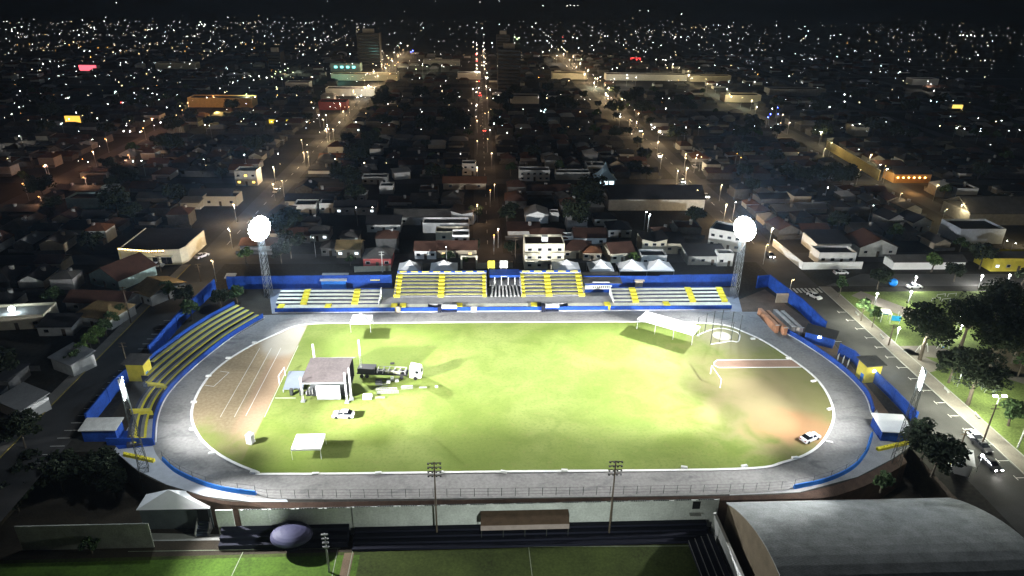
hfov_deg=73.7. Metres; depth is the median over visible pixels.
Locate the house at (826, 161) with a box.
[816,156,840,165]
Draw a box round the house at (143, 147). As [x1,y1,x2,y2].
[136,144,155,150]
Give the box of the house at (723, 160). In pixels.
[709,155,730,165]
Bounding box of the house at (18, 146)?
[2,142,30,151]
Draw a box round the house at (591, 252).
[582,245,602,260]
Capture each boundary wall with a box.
[84,368,128,418]
[105,438,154,444]
[147,279,215,353]
[226,274,391,289]
[584,275,659,286]
[659,274,737,286]
[711,512,743,575]
[756,275,826,326]
[772,239,862,269]
[825,140,880,179]
[837,343,859,367]
[873,371,918,420]
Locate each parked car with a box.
[154,262,164,267]
[194,252,209,258]
[332,409,354,418]
[765,251,774,257]
[799,431,820,443]
[806,291,822,299]
[833,269,848,274]
[906,283,922,288]
[963,429,982,438]
[970,438,993,453]
[977,455,1002,471]
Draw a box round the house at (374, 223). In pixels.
[365,215,402,231]
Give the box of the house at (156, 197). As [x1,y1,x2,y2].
[135,190,175,203]
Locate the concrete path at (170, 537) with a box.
[151,533,219,540]
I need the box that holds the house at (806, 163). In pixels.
[793,159,815,167]
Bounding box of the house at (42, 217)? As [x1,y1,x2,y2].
[23,212,51,222]
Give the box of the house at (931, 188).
[924,179,954,197]
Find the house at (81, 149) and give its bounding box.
[64,143,91,155]
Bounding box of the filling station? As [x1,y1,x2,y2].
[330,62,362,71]
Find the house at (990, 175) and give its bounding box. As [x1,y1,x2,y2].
[967,166,994,177]
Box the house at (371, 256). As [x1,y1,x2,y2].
[362,247,394,266]
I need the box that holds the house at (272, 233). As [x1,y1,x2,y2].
[255,225,287,236]
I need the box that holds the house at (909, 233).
[874,221,918,240]
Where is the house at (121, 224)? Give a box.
[103,217,133,230]
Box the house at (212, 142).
[206,138,217,146]
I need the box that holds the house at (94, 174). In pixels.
[78,167,109,180]
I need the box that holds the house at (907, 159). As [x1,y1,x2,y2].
[894,153,918,165]
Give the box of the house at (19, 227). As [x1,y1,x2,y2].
[0,217,40,238]
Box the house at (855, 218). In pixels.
[848,213,866,221]
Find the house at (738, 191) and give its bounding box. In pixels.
[727,182,751,199]
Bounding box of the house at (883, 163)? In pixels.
[866,158,906,171]
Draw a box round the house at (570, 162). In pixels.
[562,156,582,168]
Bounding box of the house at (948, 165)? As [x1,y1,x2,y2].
[930,160,958,170]
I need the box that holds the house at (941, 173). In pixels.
[931,167,955,178]
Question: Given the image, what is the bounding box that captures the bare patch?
[982,348,1023,376]
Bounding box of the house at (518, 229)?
[505,220,540,239]
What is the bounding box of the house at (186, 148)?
[168,143,194,153]
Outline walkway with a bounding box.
[381,296,612,306]
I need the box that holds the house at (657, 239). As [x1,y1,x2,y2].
[636,230,668,251]
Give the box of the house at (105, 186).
[101,184,121,191]
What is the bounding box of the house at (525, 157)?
[519,152,538,163]
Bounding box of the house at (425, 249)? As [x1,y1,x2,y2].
[413,241,437,258]
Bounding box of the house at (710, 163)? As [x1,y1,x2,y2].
[699,159,721,170]
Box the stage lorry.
[357,362,422,379]
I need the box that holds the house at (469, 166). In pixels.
[462,160,475,174]
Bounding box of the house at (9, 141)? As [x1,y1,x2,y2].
[0,136,26,146]
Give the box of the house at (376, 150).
[368,143,383,156]
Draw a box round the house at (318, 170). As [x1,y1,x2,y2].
[305,163,334,176]
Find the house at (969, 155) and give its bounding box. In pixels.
[949,153,979,159]
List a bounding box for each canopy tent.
[291,434,325,459]
[350,314,372,330]
[398,260,421,270]
[430,260,457,270]
[552,259,580,272]
[586,259,613,271]
[637,311,700,344]
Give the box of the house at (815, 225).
[793,221,829,240]
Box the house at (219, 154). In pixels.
[203,149,228,161]
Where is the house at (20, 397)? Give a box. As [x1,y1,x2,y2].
[0,382,51,418]
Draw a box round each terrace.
[126,301,258,447]
[218,524,349,549]
[276,287,381,305]
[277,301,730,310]
[352,519,708,550]
[609,286,727,302]
[688,534,729,575]
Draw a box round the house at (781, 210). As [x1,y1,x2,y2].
[767,203,802,218]
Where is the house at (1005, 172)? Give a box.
[991,165,1020,178]
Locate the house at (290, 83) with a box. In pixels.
[285,80,311,87]
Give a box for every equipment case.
[362,393,371,399]
[375,379,381,384]
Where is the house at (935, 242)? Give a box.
[917,231,954,250]
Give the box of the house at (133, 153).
[118,148,141,159]
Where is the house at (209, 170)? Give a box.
[200,162,228,176]
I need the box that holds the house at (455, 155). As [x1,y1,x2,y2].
[443,151,468,159]
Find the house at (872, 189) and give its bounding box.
[857,184,887,196]
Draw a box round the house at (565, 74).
[551,71,586,79]
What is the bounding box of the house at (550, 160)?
[544,153,561,171]
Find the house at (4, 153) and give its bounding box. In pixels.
[0,150,10,156]
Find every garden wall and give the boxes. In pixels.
[354,265,390,271]
[476,262,512,268]
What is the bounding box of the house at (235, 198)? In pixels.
[202,191,242,205]
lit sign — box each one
[64,115,83,122]
[78,65,97,71]
[950,104,962,108]
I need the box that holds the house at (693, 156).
[687,151,709,164]
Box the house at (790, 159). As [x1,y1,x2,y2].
[786,154,810,163]
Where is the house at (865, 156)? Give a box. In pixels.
[859,151,884,160]
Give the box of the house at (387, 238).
[374,228,398,252]
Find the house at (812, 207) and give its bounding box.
[785,200,829,216]
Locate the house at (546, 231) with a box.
[529,228,567,239]
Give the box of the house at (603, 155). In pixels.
[598,150,619,162]
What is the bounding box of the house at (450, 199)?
[438,190,464,207]
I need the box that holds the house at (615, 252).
[602,241,635,262]
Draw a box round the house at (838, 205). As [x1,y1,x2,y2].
[826,199,850,214]
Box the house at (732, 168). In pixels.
[724,164,750,177]
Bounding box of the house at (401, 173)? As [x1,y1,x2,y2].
[390,167,410,179]
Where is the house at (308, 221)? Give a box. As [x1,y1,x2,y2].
[297,214,321,226]
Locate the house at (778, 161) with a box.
[768,149,787,164]
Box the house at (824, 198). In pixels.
[811,193,835,203]
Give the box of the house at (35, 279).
[13,263,58,291]
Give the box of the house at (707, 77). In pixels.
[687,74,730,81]
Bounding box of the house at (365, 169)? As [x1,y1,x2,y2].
[356,165,370,177]
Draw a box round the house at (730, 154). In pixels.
[723,150,737,157]
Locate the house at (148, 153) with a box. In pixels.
[140,147,161,161]
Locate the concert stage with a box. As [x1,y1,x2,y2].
[299,339,363,403]
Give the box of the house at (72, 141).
[56,138,85,145]
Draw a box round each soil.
[105,289,274,441]
[739,289,892,441]
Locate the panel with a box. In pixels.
[775,293,788,302]
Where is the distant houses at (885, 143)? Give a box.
[0,47,1023,158]
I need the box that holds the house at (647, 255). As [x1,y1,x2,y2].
[637,249,666,261]
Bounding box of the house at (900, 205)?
[885,197,926,216]
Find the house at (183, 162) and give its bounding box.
[168,155,196,168]
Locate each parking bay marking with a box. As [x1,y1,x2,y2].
[42,320,169,454]
[835,319,1023,479]
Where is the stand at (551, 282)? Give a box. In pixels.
[519,270,584,296]
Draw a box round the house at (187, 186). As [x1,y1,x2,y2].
[172,182,204,197]
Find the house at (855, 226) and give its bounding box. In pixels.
[842,221,888,236]
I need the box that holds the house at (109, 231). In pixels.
[84,222,122,245]
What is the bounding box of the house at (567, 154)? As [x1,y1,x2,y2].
[562,151,576,159]
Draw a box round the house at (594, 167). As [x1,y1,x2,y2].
[582,161,604,173]
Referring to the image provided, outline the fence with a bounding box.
[254,480,795,497]
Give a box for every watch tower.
[121,353,151,380]
[855,355,886,382]
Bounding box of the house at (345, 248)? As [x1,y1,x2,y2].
[334,239,364,257]
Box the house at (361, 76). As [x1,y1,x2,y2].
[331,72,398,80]
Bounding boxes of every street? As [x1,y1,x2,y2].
[0,20,231,63]
[0,22,329,130]
[0,22,381,215]
[0,47,943,58]
[0,83,1023,93]
[0,104,1023,112]
[0,178,1023,184]
[0,252,973,264]
[1,68,1023,78]
[4,57,993,67]
[16,133,990,140]
[26,21,280,81]
[473,24,502,253]
[575,25,1023,248]
[625,26,1023,164]
[671,26,1016,117]
[720,27,1021,91]
[827,274,1023,285]
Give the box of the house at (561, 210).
[558,196,575,218]
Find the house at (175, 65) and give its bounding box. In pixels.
[155,61,199,68]
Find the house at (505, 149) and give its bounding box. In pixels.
[495,146,519,158]
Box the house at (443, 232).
[436,226,467,239]
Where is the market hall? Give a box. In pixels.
[187,95,257,107]
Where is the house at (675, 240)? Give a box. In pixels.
[665,232,686,253]
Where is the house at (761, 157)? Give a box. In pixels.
[742,153,770,163]
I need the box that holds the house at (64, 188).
[50,183,82,195]
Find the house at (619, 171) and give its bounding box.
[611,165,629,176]
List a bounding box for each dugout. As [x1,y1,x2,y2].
[438,304,456,312]
[541,303,558,311]
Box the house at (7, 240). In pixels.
[0,230,14,251]
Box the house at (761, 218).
[754,212,776,227]
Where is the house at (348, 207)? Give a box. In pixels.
[333,200,378,214]
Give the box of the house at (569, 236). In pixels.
[563,232,572,239]
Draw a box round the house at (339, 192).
[312,185,344,199]
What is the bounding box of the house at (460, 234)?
[452,229,468,239]
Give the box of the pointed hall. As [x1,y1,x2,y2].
[592,162,616,185]
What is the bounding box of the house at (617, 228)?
[604,220,632,236]
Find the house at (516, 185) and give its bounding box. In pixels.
[506,178,528,198]
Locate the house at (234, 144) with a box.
[216,139,239,149]
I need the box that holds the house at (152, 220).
[134,213,161,228]
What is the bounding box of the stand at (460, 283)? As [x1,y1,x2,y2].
[394,270,486,296]
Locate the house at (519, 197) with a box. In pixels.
[502,190,528,208]
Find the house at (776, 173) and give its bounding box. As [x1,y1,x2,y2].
[769,168,787,179]
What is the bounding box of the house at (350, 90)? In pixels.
[325,86,376,95]
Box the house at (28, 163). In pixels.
[14,157,38,168]
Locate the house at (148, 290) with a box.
[130,276,186,305]
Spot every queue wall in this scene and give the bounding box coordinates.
[757,308,780,332]
[766,310,788,334]
[773,309,796,331]
[780,310,803,334]
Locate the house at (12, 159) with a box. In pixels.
[0,156,19,161]
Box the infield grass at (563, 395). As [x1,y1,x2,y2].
[193,322,832,472]
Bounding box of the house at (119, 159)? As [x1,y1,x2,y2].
[98,155,130,167]
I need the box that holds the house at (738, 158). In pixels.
[728,154,747,163]
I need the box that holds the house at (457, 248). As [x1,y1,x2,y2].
[436,240,477,257]
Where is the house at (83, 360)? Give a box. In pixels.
[47,342,96,376]
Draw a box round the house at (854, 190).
[834,183,860,195]
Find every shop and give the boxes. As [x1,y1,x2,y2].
[117,228,206,264]
[973,249,1023,270]
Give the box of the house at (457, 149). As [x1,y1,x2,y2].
[445,146,470,156]
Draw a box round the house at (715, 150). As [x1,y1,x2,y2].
[700,145,722,156]
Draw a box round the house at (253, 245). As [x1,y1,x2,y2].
[235,235,278,253]
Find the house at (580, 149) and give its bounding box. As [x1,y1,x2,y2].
[576,145,591,157]
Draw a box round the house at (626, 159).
[618,155,646,166]
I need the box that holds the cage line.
[697,328,739,343]
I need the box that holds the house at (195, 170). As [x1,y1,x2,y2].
[181,163,208,176]
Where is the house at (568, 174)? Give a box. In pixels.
[555,169,589,179]
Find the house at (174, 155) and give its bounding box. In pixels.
[163,151,184,159]
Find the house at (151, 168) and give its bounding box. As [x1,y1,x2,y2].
[138,162,162,174]
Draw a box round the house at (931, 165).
[917,160,935,169]
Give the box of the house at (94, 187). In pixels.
[66,183,102,196]
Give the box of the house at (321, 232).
[308,225,332,240]
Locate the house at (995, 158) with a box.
[979,155,1006,161]
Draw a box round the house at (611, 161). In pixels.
[605,156,623,170]
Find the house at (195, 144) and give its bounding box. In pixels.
[182,140,200,147]
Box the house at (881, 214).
[871,207,904,221]
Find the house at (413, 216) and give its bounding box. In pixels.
[393,209,450,224]
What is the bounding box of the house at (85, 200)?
[65,192,130,208]
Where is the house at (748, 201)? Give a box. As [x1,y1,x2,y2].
[738,198,758,208]
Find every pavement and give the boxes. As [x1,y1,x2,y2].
[0,264,189,455]
[821,287,1023,471]
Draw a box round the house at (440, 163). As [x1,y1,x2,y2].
[420,159,444,168]
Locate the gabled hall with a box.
[136,490,214,536]
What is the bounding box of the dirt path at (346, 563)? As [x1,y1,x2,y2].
[339,553,353,575]
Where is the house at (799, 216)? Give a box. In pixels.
[786,209,813,223]
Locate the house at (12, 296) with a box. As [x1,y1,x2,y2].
[0,288,27,303]
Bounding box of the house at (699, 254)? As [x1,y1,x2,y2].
[681,243,724,264]
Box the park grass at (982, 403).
[838,291,1023,454]
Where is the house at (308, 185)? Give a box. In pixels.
[294,178,318,192]
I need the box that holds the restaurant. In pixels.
[882,166,933,182]
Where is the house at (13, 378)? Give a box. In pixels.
[0,364,40,394]
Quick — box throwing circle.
[713,332,730,339]
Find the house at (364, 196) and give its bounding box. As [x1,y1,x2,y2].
[343,190,368,199]
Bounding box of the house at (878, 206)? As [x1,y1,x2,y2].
[869,202,897,212]
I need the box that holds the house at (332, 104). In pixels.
[318,99,348,109]
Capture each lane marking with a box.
[206,348,295,416]
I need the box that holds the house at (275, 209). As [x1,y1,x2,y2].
[265,202,296,227]
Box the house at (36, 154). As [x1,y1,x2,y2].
[29,148,57,157]
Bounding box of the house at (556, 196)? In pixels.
[552,190,571,206]
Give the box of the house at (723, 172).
[703,166,733,179]
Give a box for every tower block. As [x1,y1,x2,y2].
[267,47,284,68]
[356,28,382,67]
[496,30,509,52]
[497,43,520,93]
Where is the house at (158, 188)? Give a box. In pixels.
[152,183,172,192]
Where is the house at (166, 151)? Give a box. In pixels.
[155,146,174,155]
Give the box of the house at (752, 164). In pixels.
[740,163,759,166]
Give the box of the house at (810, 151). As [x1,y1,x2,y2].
[800,150,812,154]
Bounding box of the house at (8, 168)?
[0,160,19,176]
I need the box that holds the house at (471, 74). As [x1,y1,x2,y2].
[458,71,480,78]
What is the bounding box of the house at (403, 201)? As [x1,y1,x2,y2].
[385,195,412,207]
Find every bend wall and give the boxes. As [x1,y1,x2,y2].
[152,314,262,441]
[787,329,874,412]
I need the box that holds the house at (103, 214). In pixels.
[78,209,117,219]
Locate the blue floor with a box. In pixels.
[115,431,152,448]
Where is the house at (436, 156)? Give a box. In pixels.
[428,152,442,159]
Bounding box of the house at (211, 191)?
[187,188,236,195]
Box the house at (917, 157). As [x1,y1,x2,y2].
[902,152,922,162]
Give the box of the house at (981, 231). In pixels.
[938,219,1005,243]
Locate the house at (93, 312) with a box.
[75,300,136,329]
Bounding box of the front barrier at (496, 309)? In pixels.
[275,305,731,312]
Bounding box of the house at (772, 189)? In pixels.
[765,184,799,192]
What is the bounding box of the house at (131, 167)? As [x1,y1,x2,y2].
[109,166,139,177]
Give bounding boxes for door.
[14,323,19,329]
[197,510,208,520]
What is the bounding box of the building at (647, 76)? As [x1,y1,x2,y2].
[604,72,686,80]
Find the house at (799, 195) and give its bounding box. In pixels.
[786,187,811,201]
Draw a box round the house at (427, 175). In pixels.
[420,161,439,176]
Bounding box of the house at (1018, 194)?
[997,192,1023,195]
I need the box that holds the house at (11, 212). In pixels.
[0,203,55,220]
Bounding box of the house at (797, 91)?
[764,87,825,95]
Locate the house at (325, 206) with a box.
[319,199,335,212]
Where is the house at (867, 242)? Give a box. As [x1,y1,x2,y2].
[845,228,899,256]
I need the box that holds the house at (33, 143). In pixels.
[19,140,39,145]
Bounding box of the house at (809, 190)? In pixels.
[799,185,816,194]
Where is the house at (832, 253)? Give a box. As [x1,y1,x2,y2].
[809,245,856,261]
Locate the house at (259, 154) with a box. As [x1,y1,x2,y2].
[247,149,266,160]
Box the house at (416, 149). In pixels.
[407,147,425,150]
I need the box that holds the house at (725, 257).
[715,249,733,265]
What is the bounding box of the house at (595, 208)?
[586,200,604,217]
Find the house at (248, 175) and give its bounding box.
[234,166,262,185]
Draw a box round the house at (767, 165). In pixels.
[759,161,774,170]
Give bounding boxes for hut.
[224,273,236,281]
[320,273,348,288]
[581,272,621,292]
[634,279,644,286]
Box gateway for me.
[460,255,477,268]
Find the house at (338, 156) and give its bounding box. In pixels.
[316,151,344,163]
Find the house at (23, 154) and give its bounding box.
[8,150,33,158]
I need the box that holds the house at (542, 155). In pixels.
[540,152,554,164]
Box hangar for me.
[940,196,1023,224]
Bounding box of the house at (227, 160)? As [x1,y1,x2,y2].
[217,155,237,166]
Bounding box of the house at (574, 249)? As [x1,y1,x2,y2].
[564,240,591,258]
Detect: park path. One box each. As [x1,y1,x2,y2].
[851,291,910,318]
[900,346,1023,383]
[905,349,936,371]
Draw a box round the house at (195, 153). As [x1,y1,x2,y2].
[185,150,202,158]
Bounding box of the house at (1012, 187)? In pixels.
[987,183,1023,193]
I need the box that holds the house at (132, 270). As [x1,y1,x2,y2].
[87,252,156,290]
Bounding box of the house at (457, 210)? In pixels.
[450,203,477,224]
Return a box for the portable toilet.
[245,432,254,444]
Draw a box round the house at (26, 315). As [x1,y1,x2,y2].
[0,302,58,329]
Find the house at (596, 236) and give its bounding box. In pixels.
[571,227,607,245]
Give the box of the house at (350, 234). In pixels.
[339,229,361,239]
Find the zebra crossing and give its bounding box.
[789,288,822,292]
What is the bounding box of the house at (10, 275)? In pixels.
[0,265,30,291]
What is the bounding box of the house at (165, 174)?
[150,167,182,180]
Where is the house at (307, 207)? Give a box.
[293,199,318,213]
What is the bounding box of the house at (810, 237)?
[801,229,853,249]
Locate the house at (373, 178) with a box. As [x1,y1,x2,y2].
[362,173,388,183]
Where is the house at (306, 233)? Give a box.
[288,227,310,242]
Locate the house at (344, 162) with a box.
[338,160,357,166]
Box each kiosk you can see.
[870,413,908,441]
[950,450,975,476]
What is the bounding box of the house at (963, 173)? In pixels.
[950,167,975,178]
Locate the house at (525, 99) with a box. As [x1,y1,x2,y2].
[510,93,538,103]
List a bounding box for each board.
[488,261,494,282]
[500,261,507,268]
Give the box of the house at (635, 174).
[628,165,660,178]
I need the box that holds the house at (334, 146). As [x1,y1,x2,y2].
[327,140,345,152]
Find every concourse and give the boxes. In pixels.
[115,419,287,501]
[269,287,741,313]
[730,410,909,494]
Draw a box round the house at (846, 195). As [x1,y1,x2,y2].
[833,189,855,200]
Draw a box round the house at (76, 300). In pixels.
[62,289,140,311]
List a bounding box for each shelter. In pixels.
[78,417,124,441]
[481,509,569,537]
[878,309,901,322]
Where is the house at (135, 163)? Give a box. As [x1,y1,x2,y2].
[121,159,146,169]
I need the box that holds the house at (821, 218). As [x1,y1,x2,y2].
[813,212,842,229]
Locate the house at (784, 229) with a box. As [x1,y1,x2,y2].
[764,216,801,239]
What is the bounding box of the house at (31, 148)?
[22,146,46,150]
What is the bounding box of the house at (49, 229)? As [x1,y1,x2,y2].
[29,221,64,237]
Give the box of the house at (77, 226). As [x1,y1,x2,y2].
[57,219,104,237]
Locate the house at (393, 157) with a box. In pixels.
[383,151,401,163]
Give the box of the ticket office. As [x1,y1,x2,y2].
[804,323,838,348]
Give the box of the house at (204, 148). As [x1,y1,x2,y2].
[193,143,212,155]
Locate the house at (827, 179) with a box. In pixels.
[819,175,841,181]
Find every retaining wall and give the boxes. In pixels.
[14,523,154,549]
[215,509,235,534]
[239,506,353,534]
[351,498,719,530]
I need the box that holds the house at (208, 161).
[190,158,217,164]
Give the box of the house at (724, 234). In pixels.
[708,221,746,252]
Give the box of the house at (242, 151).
[231,146,250,155]
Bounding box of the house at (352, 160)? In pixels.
[341,152,360,163]
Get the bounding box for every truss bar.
[376,387,396,390]
[377,382,387,387]
[401,385,412,388]
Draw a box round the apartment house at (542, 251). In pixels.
[523,234,564,269]
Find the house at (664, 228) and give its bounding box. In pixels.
[649,224,671,231]
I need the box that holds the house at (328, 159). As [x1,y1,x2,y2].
[317,152,335,164]
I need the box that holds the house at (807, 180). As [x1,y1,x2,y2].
[788,167,818,182]
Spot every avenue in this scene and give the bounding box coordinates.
[0,23,433,521]
[525,24,1023,537]
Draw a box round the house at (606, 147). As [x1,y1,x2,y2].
[593,144,612,152]
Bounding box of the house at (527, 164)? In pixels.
[517,163,542,168]
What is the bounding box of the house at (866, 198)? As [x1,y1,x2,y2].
[855,192,881,205]
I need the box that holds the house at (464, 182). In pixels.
[442,176,486,188]
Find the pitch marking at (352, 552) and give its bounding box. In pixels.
[128,546,609,575]
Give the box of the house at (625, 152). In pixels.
[614,148,634,155]
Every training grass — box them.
[0,544,699,575]
[0,555,359,575]
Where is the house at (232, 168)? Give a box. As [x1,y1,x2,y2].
[226,163,253,175]
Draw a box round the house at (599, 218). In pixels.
[591,212,617,225]
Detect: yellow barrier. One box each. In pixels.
[123,452,154,462]
[876,441,908,450]
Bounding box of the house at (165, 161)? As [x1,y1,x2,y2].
[147,157,173,166]
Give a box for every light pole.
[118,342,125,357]
[119,287,131,322]
[321,533,329,572]
[427,462,441,532]
[513,237,517,263]
[608,460,622,532]
[888,324,894,345]
[961,430,969,441]
[982,404,998,441]
[1017,431,1023,447]
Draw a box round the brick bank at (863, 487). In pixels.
[175,455,906,527]
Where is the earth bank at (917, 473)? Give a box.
[0,448,957,526]
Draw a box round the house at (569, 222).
[561,213,587,230]
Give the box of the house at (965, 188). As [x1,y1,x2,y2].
[949,181,981,196]
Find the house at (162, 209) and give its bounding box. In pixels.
[146,201,178,217]
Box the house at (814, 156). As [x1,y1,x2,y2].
[802,152,823,162]
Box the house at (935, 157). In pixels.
[917,153,947,161]
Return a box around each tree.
[0,346,19,372]
[0,407,42,448]
[0,481,33,512]
[7,448,47,486]
[13,79,28,85]
[17,171,27,181]
[21,82,35,89]
[22,174,56,195]
[29,447,82,493]
[36,119,56,131]
[38,195,62,213]
[38,286,65,301]
[51,88,60,93]
[62,349,80,358]
[70,444,124,484]
[73,105,91,114]
[73,342,88,347]
[75,231,104,252]
[77,333,97,348]
[77,536,100,553]
[81,114,97,122]
[86,325,106,342]
[93,467,127,499]
[94,185,130,216]
[95,319,112,335]
[97,156,117,167]
[99,122,117,131]
[102,311,119,320]
[103,175,122,186]
[108,164,128,183]
[110,93,126,105]
[114,303,129,311]
[117,168,139,181]
[118,201,142,223]
[121,115,134,124]
[124,142,139,149]
[126,97,139,105]
[135,94,144,103]
[141,98,155,106]
[149,132,167,145]
[154,133,184,151]
[158,280,175,299]
[160,114,187,132]
[161,93,170,101]
[161,183,185,204]
[169,89,179,100]
[169,104,177,113]
[171,284,193,299]
[175,103,186,109]
[178,299,199,319]
[182,108,198,118]
[203,116,214,124]
[209,288,229,306]
[210,83,221,91]
[214,167,228,179]
[218,77,232,90]
[223,99,239,107]
[227,101,239,107]
[228,284,244,303]
[234,110,252,118]
[236,246,253,263]
[241,136,263,150]
[262,96,274,107]
[262,134,274,144]
[268,212,297,233]
[270,242,291,263]
[276,230,304,257]
[277,207,302,226]
[283,86,296,97]
[292,85,305,92]
[302,113,312,123]
[311,97,319,105]
[328,161,356,185]
[338,170,359,183]
[340,132,354,142]
[342,142,364,163]
[343,143,370,166]
[344,183,366,199]
[344,254,355,265]
[349,168,361,183]
[356,139,373,147]
[360,130,382,142]
[370,95,386,106]
[373,113,389,122]
[374,88,391,102]
[379,115,392,123]
[385,95,395,107]
[398,103,410,112]
[412,85,428,98]
[413,114,434,134]
[420,139,430,147]
[424,162,441,180]
[439,92,457,108]
[441,250,454,260]
[442,84,451,89]
[449,109,473,125]
[450,164,463,175]
[452,89,462,97]
[457,120,470,130]
[460,257,467,261]
[463,128,472,134]
[468,205,483,220]
[488,116,504,126]
[490,108,502,116]
[491,95,507,108]
[498,206,515,225]
[500,91,513,100]
[502,103,514,110]
[503,240,519,255]
[504,201,519,210]
[505,162,516,175]
[507,84,521,92]
[534,112,546,116]
[534,115,547,125]
[539,91,547,101]
[540,103,549,108]
[541,82,554,92]
[550,96,559,103]
[554,160,563,168]
[555,90,564,95]
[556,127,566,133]
[558,95,573,106]
[560,197,590,223]
[567,100,579,109]
[569,181,605,204]
[570,193,583,200]
[576,174,608,200]
[578,90,587,99]
[588,124,599,135]
[592,109,601,114]
[595,101,601,108]
[603,99,624,118]
[608,125,624,135]
[610,85,620,96]
[612,112,621,119]
[619,91,636,108]
[624,127,632,135]
[626,159,641,170]
[628,252,640,260]
[629,86,645,100]
[632,100,652,117]
[633,136,642,146]
[636,147,652,157]
[640,166,654,178]
[646,117,654,126]
[649,86,658,91]
[654,91,665,97]
[654,98,664,109]
[666,124,687,141]
[673,94,689,109]
[685,205,706,219]
[735,164,753,181]
[743,113,759,122]
[744,178,761,192]
[746,118,764,136]
[765,149,784,166]
[769,96,784,109]
[772,124,786,137]
[778,161,797,180]
[785,140,799,148]
[794,167,812,186]
[810,99,828,111]
[810,121,834,141]
[810,163,832,187]
[827,216,837,228]
[828,210,850,228]
[829,161,861,184]
[833,102,847,111]
[836,275,848,296]
[856,297,871,320]
[863,117,887,136]
[869,267,894,289]
[869,305,882,326]
[872,470,895,492]
[886,223,904,242]
[899,297,962,360]
[899,417,954,460]
[915,431,972,477]
[926,252,943,271]
[928,99,939,107]
[932,91,950,107]
[935,346,961,382]
[939,184,952,197]
[943,290,1001,348]
[944,262,967,281]
[949,344,1016,405]
[953,237,970,251]
[968,128,978,138]
[968,242,999,268]
[969,123,982,129]
[969,276,1023,319]
[970,313,1023,366]
[972,161,992,179]
[977,129,989,139]
[989,293,1023,364]
[992,192,1008,195]
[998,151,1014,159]
[999,397,1023,425]
[1012,123,1019,127]
[1012,353,1023,375]
[1014,267,1023,284]
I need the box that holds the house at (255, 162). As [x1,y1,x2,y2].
[231,157,263,166]
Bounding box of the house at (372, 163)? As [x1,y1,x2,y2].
[360,156,377,169]
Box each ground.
[0,0,1023,532]
[0,475,922,559]
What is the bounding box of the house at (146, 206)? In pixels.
[117,200,154,216]
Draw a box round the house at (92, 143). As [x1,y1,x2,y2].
[82,139,97,149]
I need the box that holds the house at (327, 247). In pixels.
[319,239,335,255]
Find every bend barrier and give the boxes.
[161,452,255,495]
[793,428,873,488]
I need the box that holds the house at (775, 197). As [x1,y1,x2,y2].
[750,190,790,206]
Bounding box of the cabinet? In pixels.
[471,306,476,311]
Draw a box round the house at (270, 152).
[255,146,273,156]
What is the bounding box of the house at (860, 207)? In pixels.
[843,199,872,215]
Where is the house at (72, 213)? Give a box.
[51,206,83,222]
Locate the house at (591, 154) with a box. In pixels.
[581,148,597,163]
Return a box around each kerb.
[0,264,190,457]
[190,321,834,474]
[714,359,790,367]
[819,287,1023,473]
[840,294,1023,455]
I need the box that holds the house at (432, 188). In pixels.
[419,184,439,197]
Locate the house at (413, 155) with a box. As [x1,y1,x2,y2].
[400,150,427,159]
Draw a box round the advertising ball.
[889,278,897,286]
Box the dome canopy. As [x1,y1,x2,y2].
[270,521,312,551]
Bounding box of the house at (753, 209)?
[746,203,770,217]
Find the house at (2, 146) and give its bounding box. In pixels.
[0,143,4,151]
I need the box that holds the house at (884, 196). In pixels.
[874,190,897,203]
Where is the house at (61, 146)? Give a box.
[50,141,71,150]
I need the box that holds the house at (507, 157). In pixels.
[499,152,517,163]
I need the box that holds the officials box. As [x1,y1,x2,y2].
[489,269,519,296]
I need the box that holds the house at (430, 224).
[422,217,468,232]
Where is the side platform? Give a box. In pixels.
[283,371,304,391]
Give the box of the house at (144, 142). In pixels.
[136,140,157,146]
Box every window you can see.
[161,257,167,264]
[166,257,172,263]
[689,501,701,516]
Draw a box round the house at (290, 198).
[284,193,336,204]
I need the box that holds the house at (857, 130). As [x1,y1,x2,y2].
[845,123,868,135]
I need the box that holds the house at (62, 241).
[33,229,77,254]
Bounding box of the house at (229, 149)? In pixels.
[209,146,232,155]
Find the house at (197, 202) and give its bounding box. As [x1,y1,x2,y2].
[178,196,203,208]
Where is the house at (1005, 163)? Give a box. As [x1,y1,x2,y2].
[997,160,1012,166]
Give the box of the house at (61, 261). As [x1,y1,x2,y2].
[33,254,73,270]
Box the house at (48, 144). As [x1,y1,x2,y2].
[37,140,56,147]
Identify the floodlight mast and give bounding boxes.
[117,376,148,496]
[248,216,273,297]
[729,216,755,298]
[890,368,926,491]
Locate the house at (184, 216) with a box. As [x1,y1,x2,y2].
[163,204,196,227]
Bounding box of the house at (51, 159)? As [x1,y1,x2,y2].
[35,151,62,167]
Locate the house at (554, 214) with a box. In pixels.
[549,209,558,220]
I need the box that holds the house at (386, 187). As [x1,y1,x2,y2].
[379,182,394,193]
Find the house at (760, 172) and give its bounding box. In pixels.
[748,165,773,179]
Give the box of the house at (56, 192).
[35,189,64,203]
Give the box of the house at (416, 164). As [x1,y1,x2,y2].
[398,158,423,170]
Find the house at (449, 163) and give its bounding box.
[442,157,465,170]
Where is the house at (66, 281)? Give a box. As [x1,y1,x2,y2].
[45,267,84,293]
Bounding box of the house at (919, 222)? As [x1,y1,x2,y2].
[899,209,933,231]
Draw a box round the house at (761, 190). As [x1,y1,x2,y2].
[750,187,771,192]
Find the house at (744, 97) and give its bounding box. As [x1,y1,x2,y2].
[720,93,761,101]
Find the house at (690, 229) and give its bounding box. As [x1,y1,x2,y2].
[670,219,704,238]
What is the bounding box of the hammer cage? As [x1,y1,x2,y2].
[696,310,742,343]

